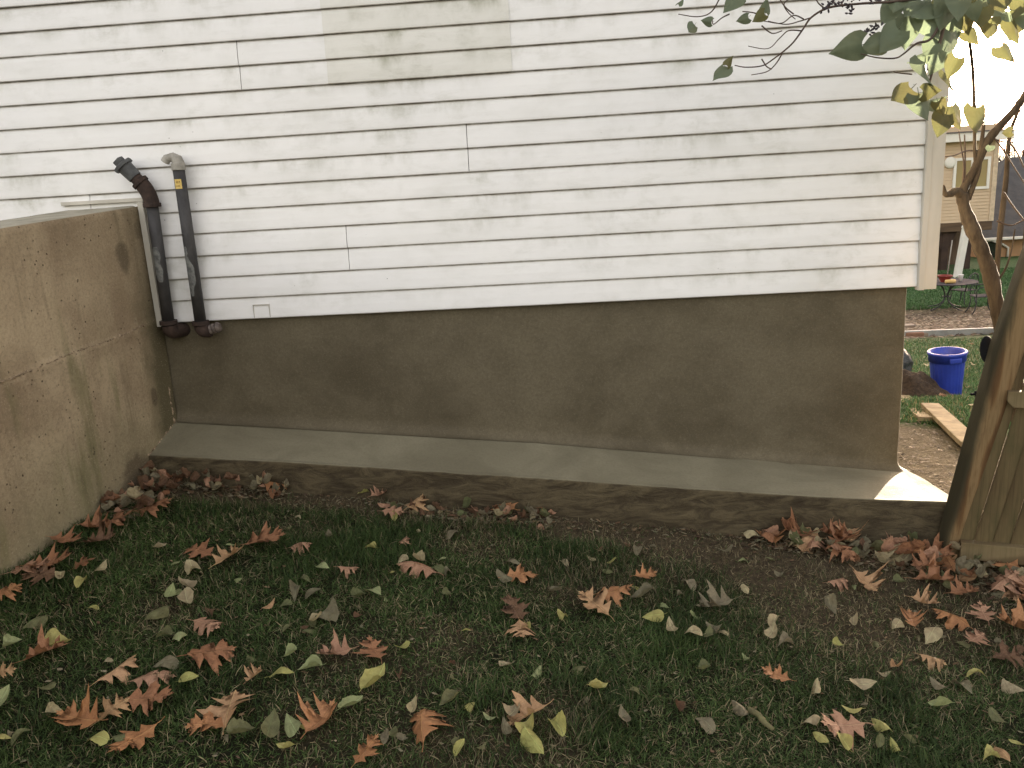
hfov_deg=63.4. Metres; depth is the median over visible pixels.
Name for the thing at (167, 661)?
fallen leaf
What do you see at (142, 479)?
curled leaf
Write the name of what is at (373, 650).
oak leaf
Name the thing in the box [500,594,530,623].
oak leaf
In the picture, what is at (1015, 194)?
grey roofed house
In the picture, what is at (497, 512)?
curled leaf
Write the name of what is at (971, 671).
fallen leaf
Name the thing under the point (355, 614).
fallen leaf
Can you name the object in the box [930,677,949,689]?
fallen leaf
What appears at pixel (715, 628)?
fallen leaf
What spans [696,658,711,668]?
fallen leaf
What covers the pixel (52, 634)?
fallen leaf
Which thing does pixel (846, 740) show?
fallen leaf
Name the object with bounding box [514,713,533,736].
fallen leaf
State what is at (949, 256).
thin pole
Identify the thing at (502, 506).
curled leaf
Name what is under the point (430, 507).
curled leaf
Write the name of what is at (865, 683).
fallen leaf
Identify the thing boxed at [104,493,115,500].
curled leaf
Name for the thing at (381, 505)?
curled leaf
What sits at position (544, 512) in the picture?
curled leaf
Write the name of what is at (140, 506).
curled leaf
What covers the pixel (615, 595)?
oak leaf
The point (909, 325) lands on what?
stone
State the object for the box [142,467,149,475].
curled leaf
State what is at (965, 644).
fallen leaf
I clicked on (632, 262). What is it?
house
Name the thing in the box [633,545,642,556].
fallen leaf
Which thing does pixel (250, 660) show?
fallen leaf
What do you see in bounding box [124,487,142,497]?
curled leaf
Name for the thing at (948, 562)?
oak leaf
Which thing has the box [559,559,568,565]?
fallen leaf
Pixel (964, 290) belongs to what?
garden chair
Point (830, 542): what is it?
curled leaf
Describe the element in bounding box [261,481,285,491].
oak leaf
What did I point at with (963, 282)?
garden table
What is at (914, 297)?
grass
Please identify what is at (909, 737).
fallen leaf
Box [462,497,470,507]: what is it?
curled leaf
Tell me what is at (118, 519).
oak leaf
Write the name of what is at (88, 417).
concrete wall
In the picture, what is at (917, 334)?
stone
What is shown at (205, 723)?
oak leaf
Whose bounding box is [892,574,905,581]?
fallen leaf
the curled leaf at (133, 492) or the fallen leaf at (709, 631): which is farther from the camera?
the curled leaf at (133, 492)
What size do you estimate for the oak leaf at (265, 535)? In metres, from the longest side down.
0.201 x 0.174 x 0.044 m
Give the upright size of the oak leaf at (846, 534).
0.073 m
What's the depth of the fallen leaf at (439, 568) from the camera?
3.17 m
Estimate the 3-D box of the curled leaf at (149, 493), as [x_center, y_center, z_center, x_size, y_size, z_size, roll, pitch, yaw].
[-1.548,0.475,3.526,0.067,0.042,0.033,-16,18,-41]
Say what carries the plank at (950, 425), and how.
on the lawn ground at (940, 456)
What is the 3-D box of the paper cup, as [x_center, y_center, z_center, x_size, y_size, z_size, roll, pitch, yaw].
[11.629,-2.750,21.462,0.136,0.178,0.136,-2,14,4]
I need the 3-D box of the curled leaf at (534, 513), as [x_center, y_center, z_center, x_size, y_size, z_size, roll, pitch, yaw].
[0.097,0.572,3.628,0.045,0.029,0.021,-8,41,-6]
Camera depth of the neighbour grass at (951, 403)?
8.76 m
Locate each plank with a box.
[901,395,934,421]
[921,403,966,446]
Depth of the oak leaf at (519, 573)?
3.14 m
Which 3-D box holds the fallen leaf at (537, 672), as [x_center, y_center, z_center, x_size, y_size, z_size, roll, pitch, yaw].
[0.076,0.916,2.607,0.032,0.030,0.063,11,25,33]
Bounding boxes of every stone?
[905,324,915,327]
[906,332,923,336]
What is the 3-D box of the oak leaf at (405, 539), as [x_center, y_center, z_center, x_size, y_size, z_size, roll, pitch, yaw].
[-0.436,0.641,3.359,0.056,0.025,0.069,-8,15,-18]
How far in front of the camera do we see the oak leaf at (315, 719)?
2.32 m
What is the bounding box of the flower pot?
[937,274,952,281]
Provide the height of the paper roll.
0.099 m
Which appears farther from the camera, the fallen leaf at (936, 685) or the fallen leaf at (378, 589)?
the fallen leaf at (378, 589)
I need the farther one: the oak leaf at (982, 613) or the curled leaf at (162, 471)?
the curled leaf at (162, 471)
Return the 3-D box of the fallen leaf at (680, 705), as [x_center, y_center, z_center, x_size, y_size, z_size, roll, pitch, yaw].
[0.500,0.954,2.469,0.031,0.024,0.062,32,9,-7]
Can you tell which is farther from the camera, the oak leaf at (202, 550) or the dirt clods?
the dirt clods
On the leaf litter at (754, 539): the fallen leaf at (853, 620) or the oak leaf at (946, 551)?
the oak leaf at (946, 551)
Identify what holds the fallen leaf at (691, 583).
on the lawn grass at (922, 757)
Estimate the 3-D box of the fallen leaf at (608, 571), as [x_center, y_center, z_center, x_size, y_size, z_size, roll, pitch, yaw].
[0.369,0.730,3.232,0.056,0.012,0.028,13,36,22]
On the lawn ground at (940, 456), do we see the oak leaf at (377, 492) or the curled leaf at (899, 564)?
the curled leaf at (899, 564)
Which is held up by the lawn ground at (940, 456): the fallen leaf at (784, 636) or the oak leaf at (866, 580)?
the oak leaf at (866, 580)
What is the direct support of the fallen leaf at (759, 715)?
on the lawn ground at (940, 456)
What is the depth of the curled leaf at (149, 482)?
3.63 m
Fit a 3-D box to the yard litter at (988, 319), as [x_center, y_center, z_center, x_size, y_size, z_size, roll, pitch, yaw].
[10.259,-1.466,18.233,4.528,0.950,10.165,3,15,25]
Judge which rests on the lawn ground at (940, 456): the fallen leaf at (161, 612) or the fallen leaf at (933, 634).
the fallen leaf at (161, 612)
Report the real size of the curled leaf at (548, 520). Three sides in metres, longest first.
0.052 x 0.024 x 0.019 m
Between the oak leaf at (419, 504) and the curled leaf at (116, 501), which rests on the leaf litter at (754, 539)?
the oak leaf at (419, 504)
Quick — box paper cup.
[958,274,963,281]
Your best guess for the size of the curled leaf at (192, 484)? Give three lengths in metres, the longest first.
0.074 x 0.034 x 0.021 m
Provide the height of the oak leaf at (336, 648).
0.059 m
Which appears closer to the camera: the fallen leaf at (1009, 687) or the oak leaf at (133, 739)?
the oak leaf at (133, 739)
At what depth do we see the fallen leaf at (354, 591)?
2.94 m
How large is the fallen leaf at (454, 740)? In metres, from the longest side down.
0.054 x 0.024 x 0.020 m
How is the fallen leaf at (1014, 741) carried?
on the lawn grass at (922, 757)
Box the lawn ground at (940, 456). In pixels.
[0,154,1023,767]
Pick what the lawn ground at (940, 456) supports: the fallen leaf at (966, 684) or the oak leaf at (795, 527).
the fallen leaf at (966, 684)
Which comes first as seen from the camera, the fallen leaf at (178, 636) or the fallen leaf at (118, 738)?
the fallen leaf at (118, 738)
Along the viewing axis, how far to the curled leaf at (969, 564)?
3.30 m
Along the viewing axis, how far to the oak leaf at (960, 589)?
3.23 m
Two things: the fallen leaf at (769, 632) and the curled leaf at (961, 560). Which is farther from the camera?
the curled leaf at (961, 560)
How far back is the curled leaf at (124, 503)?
3.47 m
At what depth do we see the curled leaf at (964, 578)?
3.31 m
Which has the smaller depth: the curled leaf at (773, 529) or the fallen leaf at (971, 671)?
the fallen leaf at (971, 671)
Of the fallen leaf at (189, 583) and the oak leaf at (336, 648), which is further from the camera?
the fallen leaf at (189, 583)
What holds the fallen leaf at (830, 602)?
on the lawn ground at (940, 456)
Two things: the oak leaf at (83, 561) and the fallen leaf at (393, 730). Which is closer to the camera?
the fallen leaf at (393, 730)
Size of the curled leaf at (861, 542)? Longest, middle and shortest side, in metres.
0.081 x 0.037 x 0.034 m
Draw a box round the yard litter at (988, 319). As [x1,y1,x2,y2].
[904,306,992,337]
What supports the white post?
on the lawn ground at (940, 456)
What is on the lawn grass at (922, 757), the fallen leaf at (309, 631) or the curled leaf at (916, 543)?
the fallen leaf at (309, 631)
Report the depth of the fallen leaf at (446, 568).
3.17 m
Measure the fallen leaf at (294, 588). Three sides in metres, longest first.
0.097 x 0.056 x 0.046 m
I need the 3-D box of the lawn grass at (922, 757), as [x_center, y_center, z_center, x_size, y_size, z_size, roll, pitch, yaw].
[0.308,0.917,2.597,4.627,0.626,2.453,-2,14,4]
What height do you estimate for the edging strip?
0.120 m
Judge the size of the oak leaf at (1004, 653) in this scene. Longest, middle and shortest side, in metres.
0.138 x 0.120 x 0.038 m
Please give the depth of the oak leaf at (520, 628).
2.79 m
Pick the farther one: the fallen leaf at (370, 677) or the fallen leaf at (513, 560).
the fallen leaf at (513, 560)
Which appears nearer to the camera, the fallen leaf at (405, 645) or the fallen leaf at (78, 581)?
the fallen leaf at (405, 645)
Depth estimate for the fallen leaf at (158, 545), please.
3.19 m
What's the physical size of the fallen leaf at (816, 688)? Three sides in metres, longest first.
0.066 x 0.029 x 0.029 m
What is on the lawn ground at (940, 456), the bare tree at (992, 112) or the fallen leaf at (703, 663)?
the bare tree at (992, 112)
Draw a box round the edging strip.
[904,327,993,335]
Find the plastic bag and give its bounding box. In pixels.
[903,349,913,370]
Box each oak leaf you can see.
[0,557,55,574]
[0,583,21,600]
[0,662,16,677]
[12,624,67,663]
[15,543,70,566]
[22,563,64,585]
[47,525,82,542]
[48,683,107,728]
[68,556,95,570]
[73,505,109,527]
[76,510,115,542]
[89,655,137,686]
[90,693,130,726]
[91,505,139,527]
[107,716,164,752]
[121,670,176,687]
[125,498,171,517]
[127,680,173,715]
[177,639,235,675]
[183,538,217,557]
[185,711,223,735]
[187,617,221,638]
[196,690,253,734]
[208,543,243,568]
[239,521,284,545]
[244,663,261,680]
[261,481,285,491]
[291,542,310,554]
[296,692,337,738]
[316,628,358,654]
[333,566,358,578]
[351,733,381,767]
[353,636,387,663]
[369,486,386,496]
[382,505,402,516]
[398,561,443,578]
[399,536,410,544]
[404,494,428,511]
[410,709,453,751]
[490,502,517,509]
[498,564,537,582]
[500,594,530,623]
[502,691,553,725]
[505,617,533,636]
[577,587,614,621]
[593,584,632,606]
[630,564,656,578]
[697,580,739,606]
[756,529,785,543]
[761,663,793,681]
[788,508,828,535]
[802,527,817,537]
[804,536,828,553]
[821,521,856,537]
[821,709,874,751]
[823,578,847,591]
[825,538,857,562]
[828,519,858,541]
[836,521,867,541]
[849,561,888,590]
[897,602,925,629]
[904,552,959,580]
[905,583,940,603]
[908,539,936,562]
[911,549,944,566]
[913,652,946,671]
[924,533,955,557]
[934,608,972,630]
[936,548,955,571]
[943,575,979,594]
[964,600,995,621]
[965,628,990,645]
[985,639,1023,667]
[987,568,1023,594]
[992,559,1019,568]
[993,586,1020,602]
[995,598,1023,628]
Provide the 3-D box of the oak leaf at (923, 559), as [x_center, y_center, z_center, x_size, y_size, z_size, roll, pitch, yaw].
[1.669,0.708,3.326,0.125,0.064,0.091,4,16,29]
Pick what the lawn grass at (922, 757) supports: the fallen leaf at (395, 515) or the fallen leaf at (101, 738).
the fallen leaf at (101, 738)
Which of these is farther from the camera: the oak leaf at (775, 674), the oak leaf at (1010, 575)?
the oak leaf at (1010, 575)
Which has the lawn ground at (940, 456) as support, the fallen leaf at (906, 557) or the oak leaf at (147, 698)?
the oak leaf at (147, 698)
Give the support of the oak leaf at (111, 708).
on the lawn ground at (940, 456)
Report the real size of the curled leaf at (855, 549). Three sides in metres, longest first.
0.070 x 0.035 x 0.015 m
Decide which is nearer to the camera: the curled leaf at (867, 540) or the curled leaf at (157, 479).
the curled leaf at (867, 540)
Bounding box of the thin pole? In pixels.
[947,240,952,273]
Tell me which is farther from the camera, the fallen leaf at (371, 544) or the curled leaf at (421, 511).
the curled leaf at (421, 511)
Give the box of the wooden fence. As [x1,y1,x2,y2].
[938,244,1023,570]
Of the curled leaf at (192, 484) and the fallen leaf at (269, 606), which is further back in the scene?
the curled leaf at (192, 484)
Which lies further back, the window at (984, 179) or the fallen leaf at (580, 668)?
the window at (984, 179)
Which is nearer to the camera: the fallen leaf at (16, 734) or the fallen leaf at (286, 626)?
the fallen leaf at (16, 734)
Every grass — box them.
[0,479,1023,767]
[900,336,1010,427]
[905,267,1014,309]
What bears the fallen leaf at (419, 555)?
on the oak leaf at (415, 568)
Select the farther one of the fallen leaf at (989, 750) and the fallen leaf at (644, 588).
the fallen leaf at (644, 588)
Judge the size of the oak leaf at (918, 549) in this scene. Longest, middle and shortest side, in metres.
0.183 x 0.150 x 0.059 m
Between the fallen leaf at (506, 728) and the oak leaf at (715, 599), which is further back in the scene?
the oak leaf at (715, 599)
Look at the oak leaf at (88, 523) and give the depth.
3.32 m
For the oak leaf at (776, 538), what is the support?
on the lawn ground at (940, 456)
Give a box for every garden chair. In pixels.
[947,272,978,306]
[965,284,989,314]
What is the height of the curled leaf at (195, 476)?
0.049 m
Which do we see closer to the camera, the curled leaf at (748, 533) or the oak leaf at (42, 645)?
the oak leaf at (42, 645)
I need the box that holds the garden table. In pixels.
[928,278,978,310]
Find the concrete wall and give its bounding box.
[0,206,176,579]
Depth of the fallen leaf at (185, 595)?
2.86 m
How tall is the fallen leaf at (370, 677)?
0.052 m
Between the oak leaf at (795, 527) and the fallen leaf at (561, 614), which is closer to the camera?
the fallen leaf at (561, 614)
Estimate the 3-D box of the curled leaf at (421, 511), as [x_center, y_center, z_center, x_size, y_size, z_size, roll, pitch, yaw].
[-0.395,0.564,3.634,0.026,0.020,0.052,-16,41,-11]
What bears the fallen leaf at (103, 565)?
on the lawn grass at (922, 757)
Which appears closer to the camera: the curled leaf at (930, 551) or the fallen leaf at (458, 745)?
the fallen leaf at (458, 745)
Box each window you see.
[952,156,990,189]
[987,241,995,256]
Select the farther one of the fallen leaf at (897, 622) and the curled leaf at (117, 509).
the curled leaf at (117, 509)
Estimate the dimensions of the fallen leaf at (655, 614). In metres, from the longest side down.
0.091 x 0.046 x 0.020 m
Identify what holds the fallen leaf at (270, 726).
on the lawn ground at (940, 456)
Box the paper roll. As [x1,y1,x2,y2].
[945,279,955,283]
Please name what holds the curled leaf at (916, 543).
on the oak leaf at (918, 549)
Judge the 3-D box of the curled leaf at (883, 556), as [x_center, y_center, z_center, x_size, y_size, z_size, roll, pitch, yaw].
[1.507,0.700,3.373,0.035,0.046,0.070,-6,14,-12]
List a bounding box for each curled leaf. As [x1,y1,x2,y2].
[101,500,114,510]
[104,490,112,496]
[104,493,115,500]
[113,493,125,504]
[114,507,123,512]
[120,496,131,506]
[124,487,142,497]
[135,502,143,508]
[136,475,148,487]
[139,460,154,469]
[140,495,152,505]
[141,490,154,497]
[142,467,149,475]
[143,477,155,485]
[147,496,155,505]
[149,473,162,481]
[151,483,158,490]
[157,469,168,477]
[157,492,164,500]
[158,475,168,486]
[162,490,169,495]
[166,478,180,487]
[172,469,185,477]
[181,468,191,476]
[184,480,195,489]
[190,471,200,481]
[205,477,209,486]
[208,481,218,488]
[212,481,221,489]
[223,472,236,479]
[248,480,257,489]
[256,475,262,484]
[259,473,272,483]
[268,488,278,498]
[272,482,280,492]
[378,503,389,507]
[419,508,424,514]
[426,505,435,510]
[457,510,465,514]
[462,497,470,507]
[466,506,478,513]
[476,509,490,514]
[493,508,505,515]
[498,501,505,510]
[502,505,510,514]
[526,503,536,512]
[530,511,538,516]
[539,507,549,516]
[546,517,551,523]
[741,530,757,537]
[761,532,773,542]
[764,525,779,535]
[781,517,793,530]
[786,530,804,544]
[795,536,812,552]
[800,523,810,533]
[815,536,822,544]
[826,537,835,545]
[831,542,840,551]
[848,540,861,548]
[851,547,858,553]
[857,538,873,548]
[858,536,870,542]
[863,542,870,551]
[870,540,883,550]
[875,550,889,561]
[881,536,899,551]
[886,543,904,557]
[889,551,895,560]
[890,535,907,544]
[891,555,903,565]
[894,542,916,554]
[895,560,904,566]
[907,531,917,540]
[908,534,926,548]
[918,545,941,559]
[936,551,942,562]
[949,541,960,549]
[955,555,968,575]
[955,559,974,569]
[958,566,974,576]
[959,572,976,580]
[973,559,980,567]
[975,564,985,577]
[983,560,994,567]
[991,591,1004,597]
[998,564,1008,574]
[1017,567,1023,575]
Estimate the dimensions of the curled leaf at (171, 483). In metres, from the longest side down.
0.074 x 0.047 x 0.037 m
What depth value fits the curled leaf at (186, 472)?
3.74 m
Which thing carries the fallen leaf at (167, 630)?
on the lawn grass at (922, 757)
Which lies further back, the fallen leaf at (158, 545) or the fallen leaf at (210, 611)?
the fallen leaf at (158, 545)
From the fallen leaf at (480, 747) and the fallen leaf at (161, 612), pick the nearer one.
the fallen leaf at (480, 747)
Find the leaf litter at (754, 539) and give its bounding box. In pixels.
[0,481,1023,767]
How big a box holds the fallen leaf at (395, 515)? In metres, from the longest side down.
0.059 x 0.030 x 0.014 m
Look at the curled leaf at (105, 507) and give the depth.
3.46 m
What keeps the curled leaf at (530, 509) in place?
on the curled leaf
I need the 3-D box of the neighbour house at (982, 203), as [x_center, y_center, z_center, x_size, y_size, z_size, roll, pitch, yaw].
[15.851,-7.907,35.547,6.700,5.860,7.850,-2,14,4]
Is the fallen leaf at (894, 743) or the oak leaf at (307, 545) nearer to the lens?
the fallen leaf at (894, 743)
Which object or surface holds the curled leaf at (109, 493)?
on the curled leaf at (112, 497)
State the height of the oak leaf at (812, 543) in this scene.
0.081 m
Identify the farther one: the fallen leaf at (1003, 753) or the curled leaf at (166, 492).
the curled leaf at (166, 492)
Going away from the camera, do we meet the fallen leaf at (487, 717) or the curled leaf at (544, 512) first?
the fallen leaf at (487, 717)
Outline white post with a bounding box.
[953,225,968,277]
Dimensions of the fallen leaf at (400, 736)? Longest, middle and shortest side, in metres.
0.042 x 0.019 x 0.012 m
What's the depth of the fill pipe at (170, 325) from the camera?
3.77 m
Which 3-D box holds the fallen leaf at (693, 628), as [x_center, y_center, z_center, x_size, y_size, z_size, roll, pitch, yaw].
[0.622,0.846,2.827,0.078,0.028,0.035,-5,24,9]
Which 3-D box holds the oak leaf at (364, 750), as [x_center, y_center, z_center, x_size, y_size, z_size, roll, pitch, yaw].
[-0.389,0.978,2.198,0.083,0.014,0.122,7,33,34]
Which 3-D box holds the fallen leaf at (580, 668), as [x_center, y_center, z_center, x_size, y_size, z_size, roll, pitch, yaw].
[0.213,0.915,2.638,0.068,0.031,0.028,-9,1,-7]
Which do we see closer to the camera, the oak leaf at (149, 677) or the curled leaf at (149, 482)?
the oak leaf at (149, 677)
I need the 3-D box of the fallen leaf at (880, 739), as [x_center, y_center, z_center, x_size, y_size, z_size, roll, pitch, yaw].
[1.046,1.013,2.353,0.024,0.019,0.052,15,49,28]
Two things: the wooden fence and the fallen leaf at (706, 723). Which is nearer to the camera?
the fallen leaf at (706, 723)
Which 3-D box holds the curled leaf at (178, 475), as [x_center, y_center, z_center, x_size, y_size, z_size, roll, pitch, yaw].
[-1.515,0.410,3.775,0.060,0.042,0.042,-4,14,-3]
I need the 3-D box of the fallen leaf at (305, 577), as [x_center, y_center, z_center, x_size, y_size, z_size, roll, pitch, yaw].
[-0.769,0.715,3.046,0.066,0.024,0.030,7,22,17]
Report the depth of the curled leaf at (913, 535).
3.53 m
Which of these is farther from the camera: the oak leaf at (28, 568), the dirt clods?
the dirt clods
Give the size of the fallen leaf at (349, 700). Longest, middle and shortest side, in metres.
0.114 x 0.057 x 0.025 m
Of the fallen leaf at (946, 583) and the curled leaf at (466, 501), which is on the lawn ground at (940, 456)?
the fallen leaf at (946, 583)
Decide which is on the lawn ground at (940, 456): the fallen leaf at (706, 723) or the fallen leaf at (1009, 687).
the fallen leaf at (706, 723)
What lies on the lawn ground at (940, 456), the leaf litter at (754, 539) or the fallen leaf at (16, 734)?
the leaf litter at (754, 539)
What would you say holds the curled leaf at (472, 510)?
on the curled leaf
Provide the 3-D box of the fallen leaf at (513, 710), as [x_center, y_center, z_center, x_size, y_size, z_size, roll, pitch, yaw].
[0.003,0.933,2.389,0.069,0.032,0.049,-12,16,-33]
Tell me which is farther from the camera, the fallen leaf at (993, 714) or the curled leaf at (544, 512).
the curled leaf at (544, 512)
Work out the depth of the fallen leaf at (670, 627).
2.85 m
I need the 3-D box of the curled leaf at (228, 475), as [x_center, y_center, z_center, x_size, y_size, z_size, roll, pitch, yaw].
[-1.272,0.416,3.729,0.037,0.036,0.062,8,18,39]
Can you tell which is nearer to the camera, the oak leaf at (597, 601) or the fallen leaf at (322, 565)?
the oak leaf at (597, 601)
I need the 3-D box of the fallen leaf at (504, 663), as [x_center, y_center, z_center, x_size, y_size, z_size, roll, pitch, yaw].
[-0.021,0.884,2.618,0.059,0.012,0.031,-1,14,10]
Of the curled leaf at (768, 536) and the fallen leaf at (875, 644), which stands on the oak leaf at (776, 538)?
the curled leaf at (768, 536)
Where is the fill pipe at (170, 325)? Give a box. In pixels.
[113,156,189,337]
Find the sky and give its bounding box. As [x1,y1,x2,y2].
[948,7,1023,154]
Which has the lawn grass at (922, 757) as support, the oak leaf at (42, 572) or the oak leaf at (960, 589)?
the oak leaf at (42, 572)
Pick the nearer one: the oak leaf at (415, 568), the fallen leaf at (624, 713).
the fallen leaf at (624, 713)
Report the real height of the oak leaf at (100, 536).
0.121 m
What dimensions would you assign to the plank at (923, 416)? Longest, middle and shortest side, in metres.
2.684 x 0.141 x 0.037 m
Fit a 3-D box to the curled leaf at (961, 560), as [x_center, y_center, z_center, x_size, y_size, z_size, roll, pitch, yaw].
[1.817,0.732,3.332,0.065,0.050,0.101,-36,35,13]
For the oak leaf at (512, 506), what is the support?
on the lawn ground at (940, 456)
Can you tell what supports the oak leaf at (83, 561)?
on the lawn ground at (940, 456)
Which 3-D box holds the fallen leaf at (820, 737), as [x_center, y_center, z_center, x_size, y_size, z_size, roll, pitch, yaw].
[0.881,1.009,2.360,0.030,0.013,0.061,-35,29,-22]
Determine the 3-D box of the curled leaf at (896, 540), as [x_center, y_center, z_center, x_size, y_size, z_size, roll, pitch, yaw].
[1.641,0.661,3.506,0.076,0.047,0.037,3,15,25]
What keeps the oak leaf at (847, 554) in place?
on the lawn ground at (940, 456)
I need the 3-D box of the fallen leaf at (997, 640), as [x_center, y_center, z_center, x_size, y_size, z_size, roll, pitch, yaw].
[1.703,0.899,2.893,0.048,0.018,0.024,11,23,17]
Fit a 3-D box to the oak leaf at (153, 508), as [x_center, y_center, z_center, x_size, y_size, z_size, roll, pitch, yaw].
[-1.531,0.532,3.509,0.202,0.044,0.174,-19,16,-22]
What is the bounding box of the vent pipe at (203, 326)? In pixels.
[161,152,221,336]
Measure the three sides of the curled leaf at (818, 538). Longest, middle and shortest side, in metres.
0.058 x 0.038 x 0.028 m
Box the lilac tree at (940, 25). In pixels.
[675,0,1023,421]
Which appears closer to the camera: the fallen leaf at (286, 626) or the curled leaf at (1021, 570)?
the fallen leaf at (286, 626)
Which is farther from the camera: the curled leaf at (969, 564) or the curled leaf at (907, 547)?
the curled leaf at (907, 547)
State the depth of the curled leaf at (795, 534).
3.50 m
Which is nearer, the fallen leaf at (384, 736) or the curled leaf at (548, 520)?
the fallen leaf at (384, 736)
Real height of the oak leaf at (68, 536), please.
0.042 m
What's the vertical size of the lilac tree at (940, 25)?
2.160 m
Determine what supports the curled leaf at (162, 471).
on the curled leaf at (157, 479)
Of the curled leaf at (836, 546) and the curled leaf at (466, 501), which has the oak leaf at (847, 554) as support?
the curled leaf at (836, 546)
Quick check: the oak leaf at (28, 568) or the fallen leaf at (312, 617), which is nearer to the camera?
the fallen leaf at (312, 617)
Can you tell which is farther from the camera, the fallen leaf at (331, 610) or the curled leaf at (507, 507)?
the curled leaf at (507, 507)
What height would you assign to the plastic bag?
0.440 m
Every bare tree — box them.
[956,66,1023,161]
[961,77,1023,157]
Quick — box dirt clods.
[898,418,1009,515]
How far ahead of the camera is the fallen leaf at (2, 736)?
2.18 m
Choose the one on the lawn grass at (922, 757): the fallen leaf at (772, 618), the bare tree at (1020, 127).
the fallen leaf at (772, 618)
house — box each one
[0,0,948,546]
[938,124,1014,269]
[971,157,1023,256]
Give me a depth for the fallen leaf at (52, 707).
2.28 m
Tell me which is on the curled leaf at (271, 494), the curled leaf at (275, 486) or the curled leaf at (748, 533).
the curled leaf at (275, 486)
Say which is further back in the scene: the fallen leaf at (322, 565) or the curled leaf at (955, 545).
the curled leaf at (955, 545)
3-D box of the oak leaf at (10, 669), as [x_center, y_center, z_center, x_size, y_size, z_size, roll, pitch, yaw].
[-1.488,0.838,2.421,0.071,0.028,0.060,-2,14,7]
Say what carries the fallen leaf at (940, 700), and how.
on the lawn grass at (922, 757)
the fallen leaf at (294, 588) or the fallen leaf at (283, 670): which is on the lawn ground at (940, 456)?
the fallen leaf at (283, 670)
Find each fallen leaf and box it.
[0,684,9,705]
[0,734,10,738]
[1,634,21,648]
[11,728,30,746]
[22,613,49,628]
[38,682,58,689]
[42,701,61,712]
[45,628,70,646]
[55,571,64,578]
[74,575,86,587]
[87,730,111,745]
[88,605,98,609]
[91,560,106,573]
[102,657,112,663]
[112,733,124,741]
[145,605,171,619]
[151,542,165,547]
[153,655,182,669]
[156,625,174,636]
[164,583,175,597]
[172,631,187,640]
[175,587,182,594]
[176,671,197,681]
[177,587,193,603]
[178,576,196,589]
[184,559,200,574]
[205,607,215,616]
[221,717,254,733]
[246,654,255,663]
[260,598,274,609]
[261,708,279,739]
[269,667,293,677]
[276,741,294,747]
[280,598,294,606]
[282,624,291,631]
[282,643,296,656]
[285,713,300,737]
[289,579,301,600]
[298,575,309,581]
[298,654,325,669]
[303,629,315,634]
[304,588,320,599]
[308,615,316,626]
[309,611,321,620]
[316,562,328,567]
[319,594,338,621]
[336,695,362,710]
[348,587,365,595]
[353,611,361,616]
[359,663,384,691]
[363,586,380,594]
[364,541,375,547]
[380,729,388,743]
[389,726,397,736]
[391,509,397,520]
[393,641,411,648]
[393,667,402,677]
[394,732,407,739]
[398,554,408,562]
[406,695,416,712]
[412,550,424,560]
[431,564,444,573]
[439,688,461,704]
[441,587,450,594]
[444,565,451,575]
[446,530,457,539]
[447,737,459,743]
[453,739,464,756]
[465,702,474,712]
[474,742,485,751]
[483,712,496,719]
[496,568,511,582]
[498,661,514,665]
[501,717,511,734]
[502,558,518,563]
[503,703,519,716]
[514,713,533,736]
[520,722,543,753]
[530,666,541,678]
[548,586,561,590]
[548,710,567,736]
[557,609,567,619]
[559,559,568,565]
[570,666,585,673]
[587,678,607,687]
[602,569,612,573]
[618,705,630,721]
[628,686,639,694]
[630,582,655,597]
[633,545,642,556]
[642,609,665,621]
[666,617,677,631]
[675,699,684,710]
[681,579,695,589]
[684,625,705,635]
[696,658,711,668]
[696,717,717,733]
[704,625,712,638]
[706,622,721,633]
[718,544,735,551]
[731,700,748,715]
[741,582,748,593]
[747,707,773,730]
[764,622,776,638]
[768,614,778,626]
[774,570,784,576]
[777,631,794,646]
[801,714,819,725]
[811,678,820,694]
[813,731,828,742]
[824,592,836,613]
[832,636,842,645]
[837,732,852,751]
[842,705,864,712]
[845,678,876,689]
[849,612,857,624]
[854,544,872,557]
[871,718,892,731]
[872,641,878,647]
[876,733,884,747]
[879,671,890,676]
[890,659,902,666]
[890,737,899,752]
[891,618,904,628]
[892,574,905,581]
[901,553,914,561]
[903,734,916,742]
[924,625,942,643]
[928,696,954,705]
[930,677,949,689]
[943,579,950,588]
[951,679,971,692]
[955,641,970,647]
[965,668,983,676]
[983,744,999,759]
[986,704,1008,722]
[992,637,1004,643]
[992,743,1009,760]
[1000,676,1023,694]
[1009,739,1023,744]
[1016,645,1023,653]
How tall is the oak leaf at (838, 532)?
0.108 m
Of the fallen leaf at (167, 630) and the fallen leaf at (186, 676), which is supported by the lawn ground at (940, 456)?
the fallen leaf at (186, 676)
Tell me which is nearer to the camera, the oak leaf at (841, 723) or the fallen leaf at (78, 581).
the oak leaf at (841, 723)
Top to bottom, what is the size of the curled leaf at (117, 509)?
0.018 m
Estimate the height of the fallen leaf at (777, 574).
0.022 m
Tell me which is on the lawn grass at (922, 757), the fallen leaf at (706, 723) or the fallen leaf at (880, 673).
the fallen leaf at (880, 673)
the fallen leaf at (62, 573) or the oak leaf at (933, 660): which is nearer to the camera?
the oak leaf at (933, 660)
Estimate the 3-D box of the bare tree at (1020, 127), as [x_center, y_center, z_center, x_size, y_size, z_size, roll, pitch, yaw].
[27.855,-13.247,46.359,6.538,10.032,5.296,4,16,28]
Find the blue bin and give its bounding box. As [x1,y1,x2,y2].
[927,347,967,395]
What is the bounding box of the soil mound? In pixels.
[901,369,953,397]
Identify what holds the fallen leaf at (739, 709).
on the lawn grass at (922, 757)
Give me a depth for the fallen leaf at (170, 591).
2.88 m
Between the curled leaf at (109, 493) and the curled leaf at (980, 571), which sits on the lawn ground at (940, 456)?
the curled leaf at (980, 571)

